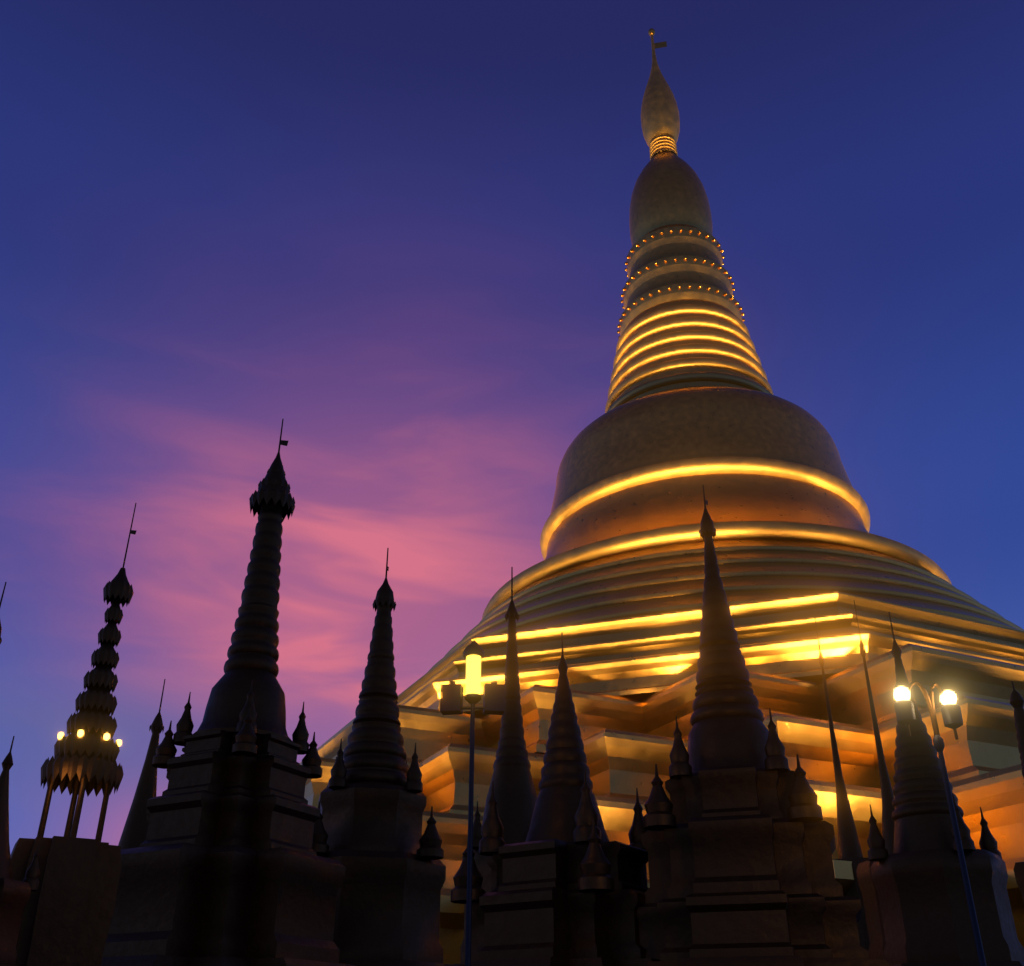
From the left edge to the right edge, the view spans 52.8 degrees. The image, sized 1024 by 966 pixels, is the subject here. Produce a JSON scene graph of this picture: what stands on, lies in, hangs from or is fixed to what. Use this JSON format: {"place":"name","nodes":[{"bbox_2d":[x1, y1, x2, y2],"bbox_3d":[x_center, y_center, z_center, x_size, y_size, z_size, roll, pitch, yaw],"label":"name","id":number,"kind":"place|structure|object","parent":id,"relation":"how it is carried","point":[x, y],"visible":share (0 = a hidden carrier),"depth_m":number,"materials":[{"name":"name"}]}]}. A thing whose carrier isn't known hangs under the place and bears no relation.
{"place":"outdoors","nodes":[
{"label":"outdoors","id":0,"kind":"place"},
{"bbox_2d":[0,0,1023,854],"label":"sky","id":1,"kind":"structure","parent":0,"point":[394,233],"materials":[{"name":"blue"}]},
{"label":"ground platform","id":2,"kind":"structure","parent":0,"visible":0},
{"bbox_2d":[0,582,6,643],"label":"spire","id":3,"kind":"structure","parent":2,"relation":"on","point":[0,606],"depth_m":17.97,"materials":[{"name":"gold metal"}]},
{"bbox_2d":[0,736,39,965],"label":"shrine","id":4,"kind":"object","parent":2,"relation":"on","point":[14,896],"visible":1,"depth_m":10.07,"materials":[{"name":"brown stone"}]},
{"bbox_2d":[10,503,136,965],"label":"shrine","id":5,"kind":"object","parent":2,"relation":"on","point":[68,912],"visible":0.99,"depth_m":12.12,"materials":[{"name":"gold metal"}]},
{"bbox_2d":[58,730,121,746],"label":"light bulbs","id":6,"kind":"object","parent":5,"relation":"attached to","point":[80,733],"visible":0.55,"depth_m":12.77,"materials":[{"name":"glass"}]},
{"bbox_2d":[118,679,164,848],"bbox_3d":[-7.883,8.388,21.257,1.841,8.981,1.841,0,-29,0],"label":"stupa","id":7,"kind":"object","parent":2,"relation":"on","point":[134,833],"visible":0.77,"depth_m":21.97,"materials":[{"name":"grey stone"}]},
{"bbox_2d":[101,419,354,965],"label":"shrine","id":8,"kind":"object","parent":2,"relation":"on","point":[223,864],"visible":0.99,"depth_m":14.89,"materials":[{"name":"grey stone"}]},
{"bbox_2d":[312,548,453,965],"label":"shrine","id":9,"kind":"object","parent":2,"relation":"on","point":[377,844],"visible":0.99,"depth_m":19.16,"materials":[{"name":"grey stone"}]},
{"bbox_2d":[440,641,504,965],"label":"lamp mast","id":10,"kind":"object","parent":2,"relation":"on","point":[451,701],"visible":0.97,"depth_m":11.12,"materials":[{"name":"grey metal"}]},
{"bbox_2d":[465,654,480,694],"bbox_3d":[-0.426,2.132,11.371,0.166,0.445,0.166,0,-29,0],"label":"lamp","id":11,"kind":"object","parent":10,"relation":"attached to","point":[473,673],"visible":0.92,"depth_m":11.32,"materials":[{"name":"yellow glass"}]},
{"bbox_2d":[453,567,536,965],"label":"shrine","id":12,"kind":"object","parent":2,"relation":"on","point":[515,794],"visible":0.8,"depth_m":25.25,"materials":[{"name":"grey stone"}]},
{"bbox_2d":[450,632,659,965],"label":"shrine","id":13,"kind":"object","parent":2,"relation":"on","point":[569,886],"visible":0.9,"depth_m":11.52,"materials":[{"name":"brown stone"}]},
{"bbox_2d":[300,643,1023,964],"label":"stupa terraces","id":14,"kind":"object","parent":2,"relation":"on","point":[628,743],"visible":0.16,"depth_m":43.63,"materials":[{"name":"gold metal"}]},
{"bbox_2d":[397,591,1023,711],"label":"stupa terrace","id":15,"kind":"structure","parent":14,"relation":"on","point":[647,653],"depth_m":53.04,"materials":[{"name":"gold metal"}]},
{"bbox_2d":[429,28,1023,753],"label":"large stupa","id":16,"kind":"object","parent":15,"relation":"on","point":[695,404],"depth_m":73.14,"materials":[{"name":"gold metal"}]},
{"bbox_2d":[617,228,744,337],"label":"string lights","id":17,"kind":"object","parent":16,"relation":"attached to","point":[679,286],"visible":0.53,"depth_m":91.77},
{"bbox_2d":[637,485,890,965],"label":"shrine","id":18,"kind":"object","parent":2,"relation":"on","point":[738,841],"visible":1,"depth_m":10.99,"materials":[{"name":"brown stone"}]},
{"bbox_2d":[815,619,869,959],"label":"spire","id":19,"kind":"structure","parent":2,"relation":"on","point":[849,847],"depth_m":31.05,"materials":[{"name":"gold stone"}]},
{"bbox_2d":[854,600,894,959],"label":"spire","id":20,"kind":"structure","parent":2,"relation":"on","point":[874,922],"depth_m":26.78,"materials":[{"name":"grey stone"}]},
{"bbox_2d":[893,683,986,965],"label":"street lamp","id":21,"kind":"object","parent":2,"relation":"on","point":[950,712],"visible":0.98,"depth_m":7.31,"materials":[{"name":"grey metal"}]},
{"bbox_2d":[894,687,955,703],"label":"lamp globes","id":22,"kind":"object","parent":21,"relation":"attached to","point":[900,693],"visible":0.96,"depth_m":7.53,"materials":[{"name":"white glass"}]},
{"bbox_2d":[906,681,957,739],"bbox_3d":[3.032,1.649,7.516,0.406,0.417,0.037,8,-30,-14],"label":"scroll bracket","id":23,"kind":"object","parent":21,"relation":"attached to","point":[929,698],"visible":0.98,"depth_m":7.54,"materials":[{"name":"gold metal"}]},
{"bbox_2d":[867,612,1023,965],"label":"shrine","id":24,"kind":"object","parent":2,"relation":"on","point":[917,879],"visible":0.81,"depth_m":18.59,"materials":[{"name":"grey stone"}]},
{"bbox_2d":[1010,681,1023,902],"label":"stupa","id":25,"kind":"object","parent":2,"relation":"on","point":[1016,701],"visible":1,"depth_m":13.46,"materials":[{"name":"grey stone"}]}
]}

